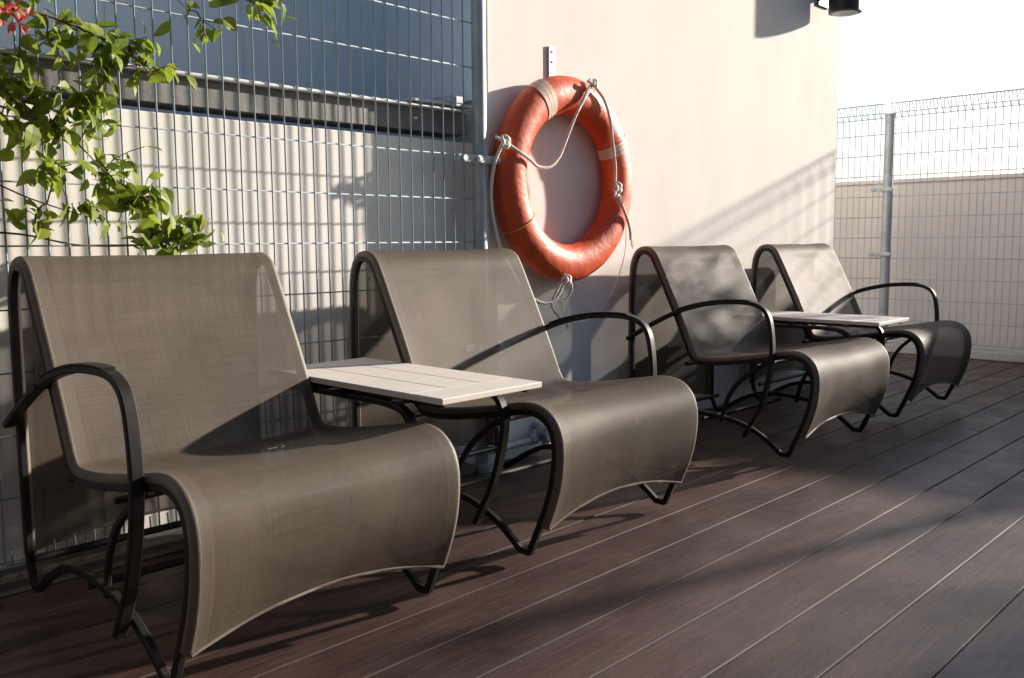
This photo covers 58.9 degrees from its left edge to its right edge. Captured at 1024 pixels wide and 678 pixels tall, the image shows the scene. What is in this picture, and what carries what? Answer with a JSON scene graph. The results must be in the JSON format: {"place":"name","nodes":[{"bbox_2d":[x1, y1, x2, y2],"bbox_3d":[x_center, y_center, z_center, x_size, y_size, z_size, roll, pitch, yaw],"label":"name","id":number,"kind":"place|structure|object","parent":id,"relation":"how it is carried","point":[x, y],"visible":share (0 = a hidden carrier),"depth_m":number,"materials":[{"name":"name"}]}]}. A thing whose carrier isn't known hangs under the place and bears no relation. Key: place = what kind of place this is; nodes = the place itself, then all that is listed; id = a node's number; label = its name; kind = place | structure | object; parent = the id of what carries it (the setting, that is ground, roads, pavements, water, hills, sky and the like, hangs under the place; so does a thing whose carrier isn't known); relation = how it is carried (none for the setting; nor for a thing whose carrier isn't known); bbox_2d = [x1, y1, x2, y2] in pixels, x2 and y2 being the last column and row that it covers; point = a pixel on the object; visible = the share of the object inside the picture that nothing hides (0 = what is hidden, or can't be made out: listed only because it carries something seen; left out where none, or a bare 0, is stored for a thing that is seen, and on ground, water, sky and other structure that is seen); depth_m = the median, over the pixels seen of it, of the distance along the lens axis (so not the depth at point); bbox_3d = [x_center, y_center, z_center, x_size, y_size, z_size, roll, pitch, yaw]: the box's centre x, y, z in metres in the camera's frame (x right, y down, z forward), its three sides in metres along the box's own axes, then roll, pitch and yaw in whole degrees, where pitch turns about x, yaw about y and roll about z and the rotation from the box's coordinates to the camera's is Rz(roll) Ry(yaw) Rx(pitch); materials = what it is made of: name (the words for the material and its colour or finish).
{"place":"outdoors","nodes":[
{"label":"outdoors","id":0,"kind":"place"},
{"bbox_2d":[0,352,1023,677],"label":"deck floor","id":1,"kind":"structure","parent":0,"point":[882,544],"depth_m":2.24,"materials":[{"name":"brown wood"}]},
{"bbox_2d":[2,252,459,677],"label":"lounge chair","id":2,"kind":"object","parent":1,"relation":"on","point":[143,385],"visible":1,"depth_m":2.04,"materials":[{"name":"fabric"}]},
{"bbox_2d":[306,357,541,407],"bbox_3d":[-0.308,0.110,2.438,0.740,0.027,0.400,6,9,43],"label":"side table","id":3,"kind":"object","parent":2,"relation":"attached to","point":[398,383],"visible":0.83,"depth_m":2.32,"materials":[{"name":"laminate"}]},
{"bbox_2d":[0,0,471,135],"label":"wall","id":4,"kind":"structure","parent":1,"relation":"on","point":[86,11],"depth_m":3.34,"materials":[{"name":"blue paint"}]},
{"bbox_2d":[0,97,475,569],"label":"wall","id":5,"kind":"structure","parent":1,"relation":"on","point":[9,475],"depth_m":2.77,"materials":[{"name":"white paint"}]},
{"bbox_2d":[0,46,471,137],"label":"steel beam","id":6,"kind":"structure","parent":5,"relation":"on","point":[164,95],"depth_m":2.74,"materials":[{"name":"metal"}]},
{"bbox_2d":[0,461,475,597],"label":"concrete kerb","id":7,"kind":"structure","parent":1,"relation":"on","point":[15,580],"depth_m":2.37,"materials":[{"name":"grey concrete"}]},
{"bbox_2d":[0,0,500,568],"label":"fence","id":8,"kind":"object","parent":7,"relation":"on","point":[480,158],"visible":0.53,"depth_m":2.82,"materials":[{"name":"metal"}]},
{"bbox_2d":[0,0,296,254],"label":"climbing vine","id":9,"kind":"object","parent":8,"relation":"attached to","point":[116,193],"visible":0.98,"depth_m":2.17,"materials":[{"name":"green plant"}]},
{"bbox_2d":[349,248,697,555],"bbox_3d":[0.025,0.126,2.802,0.885,0.801,0.703,6,9,43],"label":"lounge chair","id":10,"kind":"object","parent":1,"relation":"on","point":[476,311],"visible":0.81,"depth_m":2.77,"materials":[{"name":"fabric"}]},
{"bbox_2d":[394,0,839,462],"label":"building wall","id":11,"kind":"structure","parent":1,"relation":"on","point":[725,111],"depth_m":4.18,"materials":[{"name":"beige paint"}]},
{"bbox_2d":[483,421,550,455],"bbox_3d":[0.015,0.391,3.478,0.107,0.093,0.361,6,9,43],"label":"water pipe","id":12,"kind":"object","parent":11,"relation":"attached to","point":[542,434],"visible":0.71,"depth_m":3.53,"materials":[{"name":"metal"}]},
{"bbox_2d":[548,46,554,76],"bbox_3d":[0.167,-1.025,3.538,0.042,0.230,0.036,6,9,43],"label":"wall hanger","id":13,"kind":"object","parent":11,"relation":"attached to","point":[551,60],"depth_m":3.54,"materials":[{"name":"white metal"}]},
{"bbox_2d":[489,75,633,330],"bbox_3d":[0.218,-0.525,3.565,0.153,0.999,0.846,6,9,43],"label":"lifebuoy","id":14,"kind":"object","parent":13,"relation":"hanging from","point":[535,106],"visible":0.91,"depth_m":3.48,"materials":[{"name":"plastic"}]},
{"bbox_2d":[817,0,862,16],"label":"wall lamp","id":15,"kind":"object","parent":11,"relation":"attached to","point":[840,8],"visible":1,"depth_m":5.03,"materials":[{"name":"black metal"}]},
{"bbox_2d":[626,245,889,457],"bbox_3d":[1.038,0.004,3.855,0.885,0.801,0.703,6,9,45],"label":"lounge chair","id":16,"kind":"object","parent":1,"relation":"on","point":[698,310],"visible":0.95,"depth_m":3.87,"materials":[{"name":"fabric"}]},
{"bbox_2d":[762,310,908,327],"bbox_3d":[1.403,-0.095,4.217,0.740,0.027,0.400,6,9,43],"label":"side table","id":17,"kind":"object","parent":16,"relation":"attached to","point":[832,319],"visible":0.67,"depth_m":4.07,"materials":[{"name":"white laminate"}]},
{"bbox_2d":[749,243,971,417],"bbox_3d":[1.763,-0.083,4.609,0.885,0.801,0.703,6,9,44],"label":"lounge chair","id":18,"kind":"object","parent":1,"relation":"on","point":[800,277],"visible":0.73,"depth_m":4.64,"materials":[{"name":"fabric"}]},
{"bbox_2d":[833,173,1023,351],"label":"parapet wall","id":19,"kind":"structure","parent":1,"relation":"on","point":[873,243],"depth_m":6.91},
{"bbox_2d":[885,342,1023,362],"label":"concrete kerb","id":20,"kind":"structure","parent":1,"relation":"on","point":[988,354],"depth_m":6.31,"materials":[{"name":"grey concrete"}]},
{"bbox_2d":[833,88,1023,349],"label":"fence","id":21,"kind":"object","parent":20,"relation":"on","point":[887,190],"visible":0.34,"depth_m":6.65,"materials":[{"name":"metal"}]},
{"bbox_2d":[835,0,1023,181],"label":"sky","id":22,"kind":"structure","parent":0,"point":[891,51],"materials":[{"name":"white"}]}
]}

